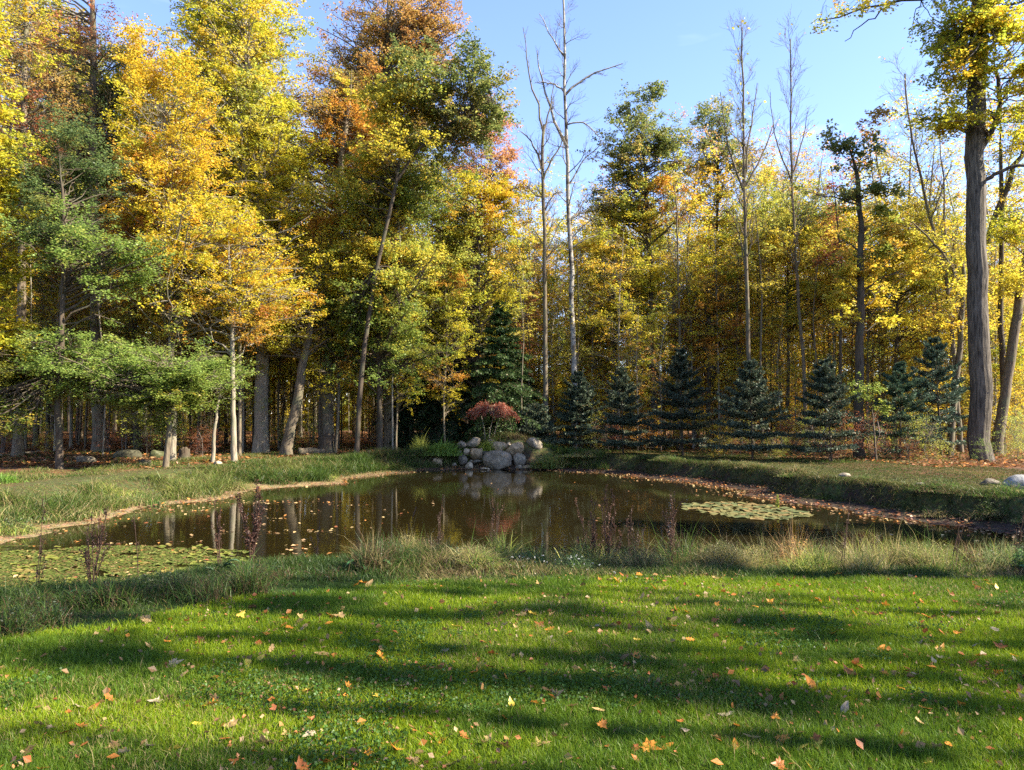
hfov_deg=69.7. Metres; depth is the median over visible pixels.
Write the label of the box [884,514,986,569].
grass tussock
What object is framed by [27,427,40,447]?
woodland shrub
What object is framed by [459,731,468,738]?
fallen leaf
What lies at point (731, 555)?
shore weed
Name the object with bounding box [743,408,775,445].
woodland shrub
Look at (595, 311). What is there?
golden wood tree
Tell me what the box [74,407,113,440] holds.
woodland shrub
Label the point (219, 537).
dock stalk
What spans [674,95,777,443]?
grey green oak
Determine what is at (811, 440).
woodland shrub
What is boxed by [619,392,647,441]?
woodland shrub
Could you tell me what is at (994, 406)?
golden edge tree
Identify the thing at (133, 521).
dock stalk
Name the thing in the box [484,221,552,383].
golden wood tree
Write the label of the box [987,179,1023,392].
golden wood tree
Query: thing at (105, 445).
woodland shrub
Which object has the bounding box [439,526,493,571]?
shore weed
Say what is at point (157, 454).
boulder
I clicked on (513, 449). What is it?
boulder
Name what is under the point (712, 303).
orange birch
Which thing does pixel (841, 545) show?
dock stalk
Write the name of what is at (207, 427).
woodland shrub
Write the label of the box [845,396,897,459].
woodland shrub
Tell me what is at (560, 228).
golden wood tree
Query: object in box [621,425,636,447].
woodland shrub
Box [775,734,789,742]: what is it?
fallen leaf
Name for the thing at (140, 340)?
thin trunk
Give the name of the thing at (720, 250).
golden edge tree
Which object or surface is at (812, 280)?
slim pole tree
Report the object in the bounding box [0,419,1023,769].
ground
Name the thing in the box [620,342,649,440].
golden edge tree
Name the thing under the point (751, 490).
shore leaves
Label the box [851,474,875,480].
bank tussock
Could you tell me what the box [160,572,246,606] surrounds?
shore weed
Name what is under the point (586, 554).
shore weed
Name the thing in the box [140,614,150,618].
fallen leaf
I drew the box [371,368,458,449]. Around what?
hemlock
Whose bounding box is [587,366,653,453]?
blue spruce
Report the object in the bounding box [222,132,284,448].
thin trunk
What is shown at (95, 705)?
fallen leaf
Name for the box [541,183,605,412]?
golden wood tree
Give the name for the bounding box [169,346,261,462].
leaning sapling
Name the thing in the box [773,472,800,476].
bank tussock
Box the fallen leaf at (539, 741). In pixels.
[532,736,550,745]
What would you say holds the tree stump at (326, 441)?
on the ground at (532, 455)
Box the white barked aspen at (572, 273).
[534,0,625,448]
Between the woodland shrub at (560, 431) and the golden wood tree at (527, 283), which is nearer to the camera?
the woodland shrub at (560, 431)
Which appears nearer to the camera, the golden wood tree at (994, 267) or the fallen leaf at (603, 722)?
the fallen leaf at (603, 722)
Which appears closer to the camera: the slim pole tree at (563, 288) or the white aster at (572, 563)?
the white aster at (572, 563)
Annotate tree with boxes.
[0,0,48,177]
[0,0,112,446]
[0,3,84,442]
[0,97,175,468]
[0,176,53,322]
[0,188,72,452]
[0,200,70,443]
[0,212,77,450]
[5,195,104,450]
[13,35,118,447]
[14,24,100,439]
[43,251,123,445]
[51,11,170,343]
[67,319,77,431]
[68,267,151,448]
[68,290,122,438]
[84,119,167,445]
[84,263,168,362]
[103,294,161,448]
[103,303,137,431]
[106,401,117,428]
[107,10,317,442]
[112,199,213,362]
[115,64,176,437]
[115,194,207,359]
[117,45,213,446]
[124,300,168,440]
[131,23,201,343]
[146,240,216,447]
[149,257,229,449]
[160,0,314,446]
[180,0,328,211]
[181,411,192,436]
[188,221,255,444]
[198,334,256,451]
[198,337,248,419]
[211,244,282,452]
[215,242,291,444]
[219,240,373,454]
[220,352,251,438]
[237,202,322,450]
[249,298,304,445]
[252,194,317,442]
[265,33,438,435]
[267,88,304,270]
[278,135,328,436]
[280,202,381,453]
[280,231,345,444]
[288,212,370,417]
[292,119,334,434]
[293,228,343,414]
[299,351,317,442]
[300,115,396,291]
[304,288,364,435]
[313,75,413,437]
[316,38,421,441]
[324,112,452,442]
[342,375,366,437]
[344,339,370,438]
[345,262,409,449]
[354,336,382,444]
[361,396,374,430]
[362,123,441,421]
[368,247,435,449]
[391,125,448,369]
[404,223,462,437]
[404,262,495,444]
[407,154,456,442]
[408,118,462,400]
[412,108,501,318]
[429,216,542,399]
[443,158,509,422]
[451,195,493,433]
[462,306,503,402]
[468,223,509,344]
[480,212,534,403]
[482,213,558,381]
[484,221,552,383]
[486,236,562,378]
[489,210,575,410]
[490,167,552,382]
[490,217,560,422]
[491,182,553,383]
[492,157,575,382]
[505,252,543,434]
[506,238,548,362]
[512,189,579,414]
[513,255,560,384]
[515,289,542,397]
[517,220,591,433]
[517,257,585,434]
[518,259,587,445]
[520,205,560,435]
[533,211,623,448]
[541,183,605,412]
[542,184,598,424]
[542,272,586,437]
[549,300,563,433]
[553,347,570,437]
[555,344,594,423]
[556,264,580,330]
[557,263,628,445]
[558,223,630,434]
[560,202,643,442]
[562,168,622,443]
[562,184,660,399]
[562,266,586,329]
[564,193,640,439]
[566,223,646,414]
[574,210,679,449]
[574,275,591,436]
[576,226,641,443]
[580,219,646,439]
[580,225,646,436]
[606,186,686,379]
[607,229,671,441]
[607,249,673,435]
[607,291,666,449]
[617,221,691,436]
[617,227,693,440]
[619,160,713,436]
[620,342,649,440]
[627,293,682,450]
[629,197,680,436]
[632,220,662,440]
[641,155,706,439]
[644,229,734,448]
[653,102,734,446]
[653,258,704,447]
[656,210,732,437]
[656,212,691,438]
[658,195,711,417]
[660,172,695,448]
[660,183,758,428]
[660,201,729,409]
[660,257,690,422]
[662,203,737,385]
[665,235,731,438]
[675,195,765,443]
[675,283,703,376]
[679,124,751,352]
[681,150,766,439]
[685,145,776,388]
[686,266,735,439]
[687,316,722,444]
[689,177,743,436]
[695,216,796,444]
[714,195,774,437]
[720,138,797,421]
[722,341,758,439]
[723,165,825,418]
[723,170,806,441]
[729,198,808,445]
[730,129,837,437]
[731,135,816,443]
[731,172,800,445]
[736,249,811,439]
[737,167,795,433]
[737,181,819,441]
[738,180,769,432]
[750,123,821,442]
[753,209,788,442]
[753,298,806,441]
[754,152,846,439]
[757,303,801,443]
[776,176,880,444]
[777,125,846,430]
[779,336,816,446]
[785,309,832,446]
[789,132,871,374]
[790,104,922,457]
[798,274,854,441]
[799,220,826,428]
[799,221,834,439]
[800,226,835,427]
[801,184,877,398]
[801,296,873,442]
[802,158,871,450]
[803,205,911,449]
[809,0,1023,461]
[814,204,893,441]
[815,170,891,401]
[815,311,836,428]
[819,311,876,410]
[826,162,951,446]
[831,115,920,447]
[835,263,908,447]
[845,100,933,441]
[847,152,928,438]
[864,284,924,447]
[869,88,964,447]
[873,184,928,428]
[873,276,899,447]
[880,244,992,451]
[886,176,942,433]
[887,201,959,446]
[889,105,967,330]
[889,226,919,445]
[890,309,928,448]
[899,147,994,404]
[899,185,967,425]
[900,250,998,447]
[914,247,992,449]
[916,135,988,384]
[922,189,1023,434]
[923,199,1013,449]
[937,185,1009,374]
[938,90,1023,441]
[946,214,1023,435]
[952,74,1023,446]
[953,257,1023,438]
[956,298,997,356]
[964,95,1023,452]
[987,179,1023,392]
[987,184,1022,421]
[989,214,1023,428]
[991,227,1023,434]
[994,223,1023,438]
[996,335,1023,447]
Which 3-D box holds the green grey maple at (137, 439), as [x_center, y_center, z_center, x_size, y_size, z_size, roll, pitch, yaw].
[-21.084,-7.149,36.483,9.426,21.032,6.364,0,-2,0]
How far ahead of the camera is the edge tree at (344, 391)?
35.70 m
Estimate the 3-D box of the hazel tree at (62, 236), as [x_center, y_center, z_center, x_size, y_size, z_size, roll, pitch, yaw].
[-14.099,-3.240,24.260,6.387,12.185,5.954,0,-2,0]
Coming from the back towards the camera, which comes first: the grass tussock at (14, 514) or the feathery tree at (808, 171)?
the feathery tree at (808, 171)
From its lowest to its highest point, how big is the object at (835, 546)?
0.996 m
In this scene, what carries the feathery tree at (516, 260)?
on the ground at (532, 455)
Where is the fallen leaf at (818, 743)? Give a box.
[810,739,822,747]
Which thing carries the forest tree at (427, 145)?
on the ground at (532, 455)
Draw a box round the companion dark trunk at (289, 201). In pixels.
[223,192,345,449]
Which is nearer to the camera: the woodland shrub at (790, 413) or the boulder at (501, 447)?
the boulder at (501, 447)
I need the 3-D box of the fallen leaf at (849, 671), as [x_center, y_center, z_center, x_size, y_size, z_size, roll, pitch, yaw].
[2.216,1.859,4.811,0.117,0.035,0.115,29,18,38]
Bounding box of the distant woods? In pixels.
[27,271,1023,430]
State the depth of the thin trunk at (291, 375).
39.78 m
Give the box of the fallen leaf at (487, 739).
[485,732,491,741]
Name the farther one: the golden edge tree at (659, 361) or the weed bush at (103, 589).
the golden edge tree at (659, 361)
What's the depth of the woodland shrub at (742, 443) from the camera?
33.24 m
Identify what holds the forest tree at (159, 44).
on the ground at (532, 455)
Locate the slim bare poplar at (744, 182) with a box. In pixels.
[713,8,778,451]
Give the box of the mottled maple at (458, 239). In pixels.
[391,161,538,437]
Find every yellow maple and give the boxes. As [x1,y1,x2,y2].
[75,13,328,460]
[137,0,342,453]
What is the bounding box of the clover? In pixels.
[0,573,1023,769]
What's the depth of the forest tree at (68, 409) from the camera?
79.80 m
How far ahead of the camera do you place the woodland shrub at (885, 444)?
31.93 m
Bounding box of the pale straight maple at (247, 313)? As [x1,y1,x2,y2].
[129,225,307,461]
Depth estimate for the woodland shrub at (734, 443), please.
32.56 m
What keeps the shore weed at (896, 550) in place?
on the ground at (532, 455)
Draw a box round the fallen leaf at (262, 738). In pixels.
[254,733,273,744]
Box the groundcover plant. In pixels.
[477,438,505,450]
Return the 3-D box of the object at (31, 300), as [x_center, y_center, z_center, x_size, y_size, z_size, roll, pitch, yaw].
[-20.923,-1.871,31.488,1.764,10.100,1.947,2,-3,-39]
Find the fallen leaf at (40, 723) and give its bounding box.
[34,721,47,726]
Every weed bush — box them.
[70,579,144,605]
[615,534,682,569]
[672,518,781,572]
[738,538,797,569]
[999,542,1023,570]
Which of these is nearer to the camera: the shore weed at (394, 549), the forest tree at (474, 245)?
the shore weed at (394, 549)
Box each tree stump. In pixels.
[178,447,190,458]
[317,432,337,453]
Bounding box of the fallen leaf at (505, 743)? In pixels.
[493,740,510,747]
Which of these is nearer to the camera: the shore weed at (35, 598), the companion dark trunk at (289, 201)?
the shore weed at (35, 598)
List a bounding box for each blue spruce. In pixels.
[554,370,608,447]
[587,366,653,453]
[638,348,727,455]
[699,359,794,458]
[778,354,873,461]
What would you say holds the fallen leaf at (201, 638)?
on the ground at (532, 455)
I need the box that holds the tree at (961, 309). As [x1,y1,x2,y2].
[888,216,1004,455]
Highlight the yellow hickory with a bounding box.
[0,0,70,414]
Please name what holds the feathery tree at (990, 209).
on the ground at (532, 455)
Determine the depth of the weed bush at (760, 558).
8.78 m
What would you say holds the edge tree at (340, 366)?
on the ground at (532, 455)
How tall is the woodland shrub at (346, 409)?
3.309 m
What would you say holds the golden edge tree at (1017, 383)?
on the ground at (532, 455)
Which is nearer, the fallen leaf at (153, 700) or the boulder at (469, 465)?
the fallen leaf at (153, 700)
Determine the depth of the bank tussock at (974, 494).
15.91 m
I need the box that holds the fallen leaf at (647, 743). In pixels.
[640,737,662,750]
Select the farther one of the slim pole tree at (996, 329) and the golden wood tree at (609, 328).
the golden wood tree at (609, 328)
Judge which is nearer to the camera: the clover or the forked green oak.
the clover
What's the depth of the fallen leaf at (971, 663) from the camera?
4.96 m
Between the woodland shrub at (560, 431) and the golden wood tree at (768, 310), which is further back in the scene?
the golden wood tree at (768, 310)
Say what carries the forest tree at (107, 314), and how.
on the ground at (532, 455)
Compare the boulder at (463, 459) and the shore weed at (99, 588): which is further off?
the boulder at (463, 459)
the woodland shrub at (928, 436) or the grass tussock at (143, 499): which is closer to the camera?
the grass tussock at (143, 499)
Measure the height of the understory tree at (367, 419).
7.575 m
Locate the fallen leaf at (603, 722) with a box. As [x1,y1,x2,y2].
[597,718,606,728]
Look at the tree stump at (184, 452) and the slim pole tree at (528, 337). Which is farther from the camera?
the slim pole tree at (528, 337)
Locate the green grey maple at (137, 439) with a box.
[2,23,180,450]
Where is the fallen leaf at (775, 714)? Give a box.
[771,711,778,718]
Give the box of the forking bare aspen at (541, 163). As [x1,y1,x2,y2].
[511,27,568,435]
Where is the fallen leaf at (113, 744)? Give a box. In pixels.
[107,740,120,748]
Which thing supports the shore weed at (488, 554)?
on the ground at (532, 455)
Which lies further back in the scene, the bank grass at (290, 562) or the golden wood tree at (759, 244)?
the golden wood tree at (759, 244)
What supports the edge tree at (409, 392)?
on the ground at (532, 455)
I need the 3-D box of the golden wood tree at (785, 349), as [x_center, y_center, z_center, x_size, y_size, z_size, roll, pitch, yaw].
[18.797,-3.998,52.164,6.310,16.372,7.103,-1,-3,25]
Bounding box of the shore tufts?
[0,448,507,543]
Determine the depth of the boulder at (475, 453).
32.38 m
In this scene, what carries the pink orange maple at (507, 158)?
on the ground at (532, 455)
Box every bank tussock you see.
[0,517,44,537]
[0,517,46,535]
[48,488,92,501]
[111,492,140,505]
[113,494,148,504]
[119,487,149,494]
[125,485,164,497]
[156,482,204,498]
[220,476,255,492]
[257,474,292,484]
[389,462,417,472]
[412,450,429,456]
[574,449,600,458]
[628,453,655,459]
[650,452,684,460]
[729,460,768,468]
[766,463,816,474]
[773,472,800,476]
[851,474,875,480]
[901,474,975,491]
[910,503,975,519]
[914,483,941,490]
[916,504,953,518]
[919,486,966,493]
[948,499,1015,522]
[958,491,1006,497]
[970,504,1022,518]
[972,476,1023,494]
[979,507,1015,514]
[1003,513,1023,524]
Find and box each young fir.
[846,361,941,458]
[897,336,969,455]
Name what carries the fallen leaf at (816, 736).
on the ground at (532, 455)
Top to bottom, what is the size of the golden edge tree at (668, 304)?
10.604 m
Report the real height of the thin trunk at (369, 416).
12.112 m
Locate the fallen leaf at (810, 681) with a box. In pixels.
[805,675,815,688]
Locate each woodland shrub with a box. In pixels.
[0,420,12,453]
[27,399,53,433]
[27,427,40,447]
[36,421,55,451]
[64,406,91,442]
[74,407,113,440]
[91,413,130,450]
[106,405,150,443]
[111,422,132,443]
[117,414,157,448]
[128,409,166,452]
[141,409,189,448]
[158,409,202,441]
[176,417,194,451]
[181,419,220,455]
[182,396,229,443]
[187,396,223,446]
[192,422,207,443]
[195,413,213,442]
[269,381,303,444]
[269,404,284,443]
[270,411,304,449]
[270,433,283,446]
[295,407,317,446]
[334,400,353,441]
[352,381,383,436]
[352,395,399,434]
[550,396,568,445]
[554,420,567,446]
[572,406,607,450]
[584,412,603,446]
[592,415,631,448]
[600,414,621,446]
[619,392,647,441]
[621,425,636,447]
[668,419,690,450]
[700,374,747,440]
[706,415,731,456]
[717,418,762,452]
[721,418,741,443]
[728,437,741,453]
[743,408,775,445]
[760,427,782,458]
[769,394,807,444]
[774,401,810,450]
[776,436,791,455]
[785,426,806,459]
[790,408,834,454]
[792,409,823,446]
[795,398,866,461]
[798,406,834,444]
[826,398,868,449]
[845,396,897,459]
[864,402,903,449]
[867,421,898,447]
[889,401,932,453]
[894,430,925,459]
[896,409,955,460]
[918,405,958,451]
[965,436,996,459]
[990,396,1023,454]
[993,397,1023,460]
[993,421,1023,459]
[1004,414,1023,452]
[1005,420,1023,453]
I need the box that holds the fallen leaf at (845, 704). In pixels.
[841,701,848,712]
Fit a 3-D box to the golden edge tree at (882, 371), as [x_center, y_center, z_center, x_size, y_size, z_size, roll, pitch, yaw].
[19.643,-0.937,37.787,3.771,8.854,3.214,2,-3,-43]
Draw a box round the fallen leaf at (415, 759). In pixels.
[409,755,418,764]
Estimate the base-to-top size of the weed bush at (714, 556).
0.760 m
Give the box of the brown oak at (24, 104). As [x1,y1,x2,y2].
[0,0,104,456]
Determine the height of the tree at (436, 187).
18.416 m
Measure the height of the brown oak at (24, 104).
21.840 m
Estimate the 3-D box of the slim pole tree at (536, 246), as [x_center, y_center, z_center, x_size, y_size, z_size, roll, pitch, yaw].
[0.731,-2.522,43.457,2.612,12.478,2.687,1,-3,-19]
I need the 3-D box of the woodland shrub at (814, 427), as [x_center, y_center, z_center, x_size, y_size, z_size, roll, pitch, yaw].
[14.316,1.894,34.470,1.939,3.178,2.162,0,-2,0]
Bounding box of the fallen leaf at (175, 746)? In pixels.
[165,744,180,751]
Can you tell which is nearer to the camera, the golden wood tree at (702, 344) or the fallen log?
the fallen log
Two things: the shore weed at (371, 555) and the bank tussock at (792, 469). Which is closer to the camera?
the shore weed at (371, 555)
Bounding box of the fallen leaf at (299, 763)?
[294,756,311,769]
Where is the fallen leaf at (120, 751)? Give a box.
[116,747,130,754]
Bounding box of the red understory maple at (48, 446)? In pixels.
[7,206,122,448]
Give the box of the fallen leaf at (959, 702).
[955,700,965,705]
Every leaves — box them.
[0,573,1023,769]
[1,447,1023,543]
[7,469,1020,579]
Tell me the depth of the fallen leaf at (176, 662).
5.01 m
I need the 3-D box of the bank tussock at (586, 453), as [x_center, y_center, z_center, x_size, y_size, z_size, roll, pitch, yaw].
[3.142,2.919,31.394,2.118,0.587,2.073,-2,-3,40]
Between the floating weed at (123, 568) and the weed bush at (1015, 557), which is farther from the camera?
the floating weed at (123, 568)
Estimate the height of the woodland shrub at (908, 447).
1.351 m
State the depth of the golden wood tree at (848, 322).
53.22 m
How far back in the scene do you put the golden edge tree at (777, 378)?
37.10 m
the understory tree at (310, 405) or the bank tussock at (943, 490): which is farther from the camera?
the understory tree at (310, 405)
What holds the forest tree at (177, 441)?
on the ground at (532, 455)
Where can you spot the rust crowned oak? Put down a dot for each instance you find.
(415, 24)
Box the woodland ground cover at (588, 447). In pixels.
[0,442,1023,465]
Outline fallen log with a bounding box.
[298,447,324,454]
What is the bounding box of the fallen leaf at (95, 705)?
[86,702,99,713]
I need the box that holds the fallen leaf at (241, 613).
[236,610,244,617]
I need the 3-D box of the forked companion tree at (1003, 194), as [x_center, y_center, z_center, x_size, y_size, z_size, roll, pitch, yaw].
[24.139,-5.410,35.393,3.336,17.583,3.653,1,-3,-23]
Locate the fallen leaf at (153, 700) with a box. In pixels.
[147,696,162,701]
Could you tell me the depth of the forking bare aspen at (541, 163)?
36.35 m
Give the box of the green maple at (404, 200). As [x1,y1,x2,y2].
[295,123,481,449]
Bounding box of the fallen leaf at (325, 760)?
[320,758,337,763]
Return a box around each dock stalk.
[35,498,47,586]
[79,506,110,584]
[131,516,139,576]
[212,498,223,563]
[235,478,264,566]
[311,522,319,555]
[407,507,415,538]
[436,495,444,545]
[488,501,503,550]
[574,496,606,561]
[601,484,628,562]
[626,505,645,555]
[661,491,681,564]
[840,500,850,569]
[952,518,964,569]
[1014,511,1023,555]
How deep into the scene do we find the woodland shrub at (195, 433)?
43.91 m
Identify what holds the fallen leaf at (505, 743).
on the ground at (532, 455)
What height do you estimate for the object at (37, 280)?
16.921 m
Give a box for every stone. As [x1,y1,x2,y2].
[76,456,96,462]
[838,473,850,476]
[980,478,1000,484]
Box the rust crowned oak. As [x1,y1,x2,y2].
[278,0,471,448]
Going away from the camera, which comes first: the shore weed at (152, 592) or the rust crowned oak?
the shore weed at (152, 592)
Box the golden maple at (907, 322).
[820,180,966,448]
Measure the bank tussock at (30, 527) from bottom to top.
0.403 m
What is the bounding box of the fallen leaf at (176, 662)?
[168,658,183,667]
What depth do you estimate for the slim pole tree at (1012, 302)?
46.54 m
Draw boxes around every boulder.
[113,450,142,458]
[139,459,151,464]
[149,450,163,457]
[432,458,442,466]
[457,441,465,448]
[458,455,467,465]
[463,448,469,454]
[465,462,472,468]
[466,437,480,447]
[469,448,482,459]
[471,460,481,463]
[483,450,511,469]
[491,441,507,450]
[506,442,523,457]
[513,453,526,465]
[526,438,542,449]
[1001,474,1023,489]
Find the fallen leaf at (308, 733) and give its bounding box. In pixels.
[302,730,315,736]
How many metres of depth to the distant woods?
86.41 m
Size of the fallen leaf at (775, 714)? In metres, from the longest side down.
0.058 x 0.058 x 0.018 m
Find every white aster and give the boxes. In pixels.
[504,547,559,568]
[544,550,615,573]
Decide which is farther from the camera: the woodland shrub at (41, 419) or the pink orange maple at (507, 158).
the woodland shrub at (41, 419)
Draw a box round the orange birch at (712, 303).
[639,235,774,447]
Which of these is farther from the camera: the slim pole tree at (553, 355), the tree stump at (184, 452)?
the slim pole tree at (553, 355)
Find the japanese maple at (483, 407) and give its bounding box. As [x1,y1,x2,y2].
[463,399,519,439]
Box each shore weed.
[0,576,84,616]
[0,577,25,631]
[0,590,56,639]
[26,592,85,631]
[39,576,103,609]
[68,575,148,609]
[82,568,162,608]
[107,583,183,607]
[146,566,202,598]
[160,563,234,602]
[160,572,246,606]
[207,545,284,596]
[211,557,294,582]
[263,565,307,582]
[299,556,366,583]
[299,560,326,568]
[332,522,407,574]
[355,530,426,570]
[388,522,443,554]
[411,526,464,556]
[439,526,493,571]
[449,542,503,567]
[465,514,545,556]
[506,531,562,567]
[517,542,580,564]
[549,530,624,569]
[570,537,652,568]
[595,539,650,568]
[606,513,681,572]
[641,513,717,566]
[642,506,716,567]
[672,527,741,565]
[702,528,771,571]
[704,541,782,571]
[722,521,811,567]
[763,527,837,565]
[787,538,848,572]
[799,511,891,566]
[815,536,906,574]
[861,516,922,567]
[888,520,944,569]
[893,537,958,570]
[936,541,990,568]
[942,534,1011,570]
[979,538,1023,564]
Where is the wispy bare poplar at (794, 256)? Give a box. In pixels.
[763,6,822,447]
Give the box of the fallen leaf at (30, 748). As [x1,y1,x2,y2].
[22,744,35,754]
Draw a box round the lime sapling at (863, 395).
[847,372,894,458]
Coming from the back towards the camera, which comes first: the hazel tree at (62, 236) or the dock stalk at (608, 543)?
the hazel tree at (62, 236)
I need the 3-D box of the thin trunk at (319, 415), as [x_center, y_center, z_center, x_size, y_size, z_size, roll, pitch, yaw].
[-8.831,-2.298,33.583,2.347,11.213,2.415,1,-2,-13]
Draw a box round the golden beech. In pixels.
[550,207,681,439]
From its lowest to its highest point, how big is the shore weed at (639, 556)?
0.967 m
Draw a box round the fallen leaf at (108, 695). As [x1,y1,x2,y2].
[104,693,116,700]
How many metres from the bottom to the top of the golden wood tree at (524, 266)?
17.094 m
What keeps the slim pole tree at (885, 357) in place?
on the ground at (532, 455)
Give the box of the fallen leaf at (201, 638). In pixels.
[194,635,204,643]
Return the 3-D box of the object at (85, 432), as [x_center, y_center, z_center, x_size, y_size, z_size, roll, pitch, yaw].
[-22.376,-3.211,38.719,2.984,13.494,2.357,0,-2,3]
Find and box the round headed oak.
[562,79,717,448]
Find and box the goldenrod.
[775,495,779,507]
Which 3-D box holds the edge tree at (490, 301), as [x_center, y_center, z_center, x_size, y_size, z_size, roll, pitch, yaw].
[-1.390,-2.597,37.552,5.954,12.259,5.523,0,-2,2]
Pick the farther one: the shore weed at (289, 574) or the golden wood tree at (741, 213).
the golden wood tree at (741, 213)
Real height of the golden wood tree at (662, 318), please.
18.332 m
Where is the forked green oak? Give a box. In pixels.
[320,26,522,453]
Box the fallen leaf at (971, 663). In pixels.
[965,658,977,666]
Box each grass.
[0,447,420,536]
[0,535,443,632]
[0,570,1023,769]
[146,431,613,484]
[411,535,1023,584]
[552,449,1023,522]
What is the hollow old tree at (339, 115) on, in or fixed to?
on the ground at (532, 455)
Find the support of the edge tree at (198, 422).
on the ground at (532, 455)
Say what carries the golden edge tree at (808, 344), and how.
on the ground at (532, 455)
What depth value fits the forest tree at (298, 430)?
65.09 m
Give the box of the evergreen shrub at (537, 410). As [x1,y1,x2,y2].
[512,402,569,444]
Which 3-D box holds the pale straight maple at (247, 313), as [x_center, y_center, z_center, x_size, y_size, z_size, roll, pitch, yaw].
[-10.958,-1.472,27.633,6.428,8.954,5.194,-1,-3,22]
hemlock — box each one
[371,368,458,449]
[393,320,499,449]
[447,299,551,445]
[492,367,555,446]
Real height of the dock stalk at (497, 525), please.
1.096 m
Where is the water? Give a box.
[0,469,1023,578]
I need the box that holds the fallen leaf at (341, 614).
[332,611,345,617]
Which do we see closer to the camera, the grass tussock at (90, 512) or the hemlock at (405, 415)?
the grass tussock at (90, 512)
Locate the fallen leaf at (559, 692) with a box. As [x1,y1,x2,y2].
[551,688,563,699]
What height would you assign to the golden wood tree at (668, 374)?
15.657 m
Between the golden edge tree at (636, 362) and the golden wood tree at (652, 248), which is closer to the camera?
the golden edge tree at (636, 362)
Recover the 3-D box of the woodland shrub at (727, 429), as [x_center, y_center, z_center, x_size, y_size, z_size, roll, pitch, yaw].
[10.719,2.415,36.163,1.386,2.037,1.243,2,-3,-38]
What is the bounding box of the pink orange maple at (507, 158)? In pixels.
[438,84,527,434]
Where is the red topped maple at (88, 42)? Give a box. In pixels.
[0,0,200,452]
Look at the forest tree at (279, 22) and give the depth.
45.47 m
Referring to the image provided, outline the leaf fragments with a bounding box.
[0,573,1021,769]
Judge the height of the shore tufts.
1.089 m
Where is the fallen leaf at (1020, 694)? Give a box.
[1017,691,1023,701]
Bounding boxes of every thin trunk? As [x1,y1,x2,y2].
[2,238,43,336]
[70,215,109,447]
[73,295,87,443]
[83,205,133,454]
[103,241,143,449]
[107,263,149,445]
[138,304,162,445]
[146,110,187,446]
[203,39,282,455]
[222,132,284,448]
[264,152,298,435]
[281,251,302,408]
[298,213,342,439]
[338,291,355,447]
[340,239,351,442]
[368,337,370,439]
[369,170,402,450]
[394,227,421,444]
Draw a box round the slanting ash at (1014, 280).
[986,49,1023,454]
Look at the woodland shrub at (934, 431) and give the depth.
33.83 m
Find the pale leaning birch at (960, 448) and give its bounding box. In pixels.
[865,47,1006,451]
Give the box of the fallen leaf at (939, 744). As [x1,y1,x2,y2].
[931,742,942,748]
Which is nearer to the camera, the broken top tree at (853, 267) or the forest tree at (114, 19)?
the broken top tree at (853, 267)
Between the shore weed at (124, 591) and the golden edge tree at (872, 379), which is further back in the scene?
the golden edge tree at (872, 379)
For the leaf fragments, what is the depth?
4.70 m
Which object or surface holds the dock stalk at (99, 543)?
on the ground at (532, 455)
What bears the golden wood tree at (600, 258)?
on the ground at (532, 455)
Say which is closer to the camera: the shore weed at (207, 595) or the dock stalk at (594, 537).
the shore weed at (207, 595)
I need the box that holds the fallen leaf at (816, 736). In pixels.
[812,732,820,741]
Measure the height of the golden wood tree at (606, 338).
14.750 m
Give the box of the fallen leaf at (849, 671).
[842,662,855,675]
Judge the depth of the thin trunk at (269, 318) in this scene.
34.57 m
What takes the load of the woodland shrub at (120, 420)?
on the ground at (532, 455)
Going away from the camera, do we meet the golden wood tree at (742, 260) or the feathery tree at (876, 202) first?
the feathery tree at (876, 202)
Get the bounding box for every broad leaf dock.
[202,559,239,571]
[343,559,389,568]
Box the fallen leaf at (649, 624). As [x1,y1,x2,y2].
[645,619,652,628]
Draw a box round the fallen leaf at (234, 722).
[223,716,237,727]
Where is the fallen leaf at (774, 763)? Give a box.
[772,756,784,769]
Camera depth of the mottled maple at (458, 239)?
35.73 m
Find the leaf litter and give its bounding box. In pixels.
[0,432,1023,481]
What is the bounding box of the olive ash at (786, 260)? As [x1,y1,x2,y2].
[716,172,854,444]
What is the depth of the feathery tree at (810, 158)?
39.81 m
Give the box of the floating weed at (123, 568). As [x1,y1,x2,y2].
[0,545,245,590]
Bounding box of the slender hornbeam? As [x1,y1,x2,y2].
[37,324,258,467]
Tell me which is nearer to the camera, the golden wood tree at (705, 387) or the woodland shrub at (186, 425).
the woodland shrub at (186, 425)
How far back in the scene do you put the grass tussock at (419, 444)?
33.35 m
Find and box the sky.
[0,0,1023,413]
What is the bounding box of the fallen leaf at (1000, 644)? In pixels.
[993,641,1006,647]
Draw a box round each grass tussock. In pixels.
[0,470,26,483]
[0,499,64,523]
[35,498,116,519]
[74,481,139,497]
[127,491,178,506]
[131,568,196,588]
[173,476,238,489]
[283,570,310,579]
[410,429,428,449]
[421,433,467,456]
[441,541,509,570]
[484,539,526,561]
[523,452,572,468]
[556,451,594,457]
[750,498,833,567]
[770,542,842,574]
[812,518,914,568]
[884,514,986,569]
[943,533,1023,571]
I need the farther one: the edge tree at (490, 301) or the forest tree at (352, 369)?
the forest tree at (352, 369)
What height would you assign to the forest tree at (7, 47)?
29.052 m

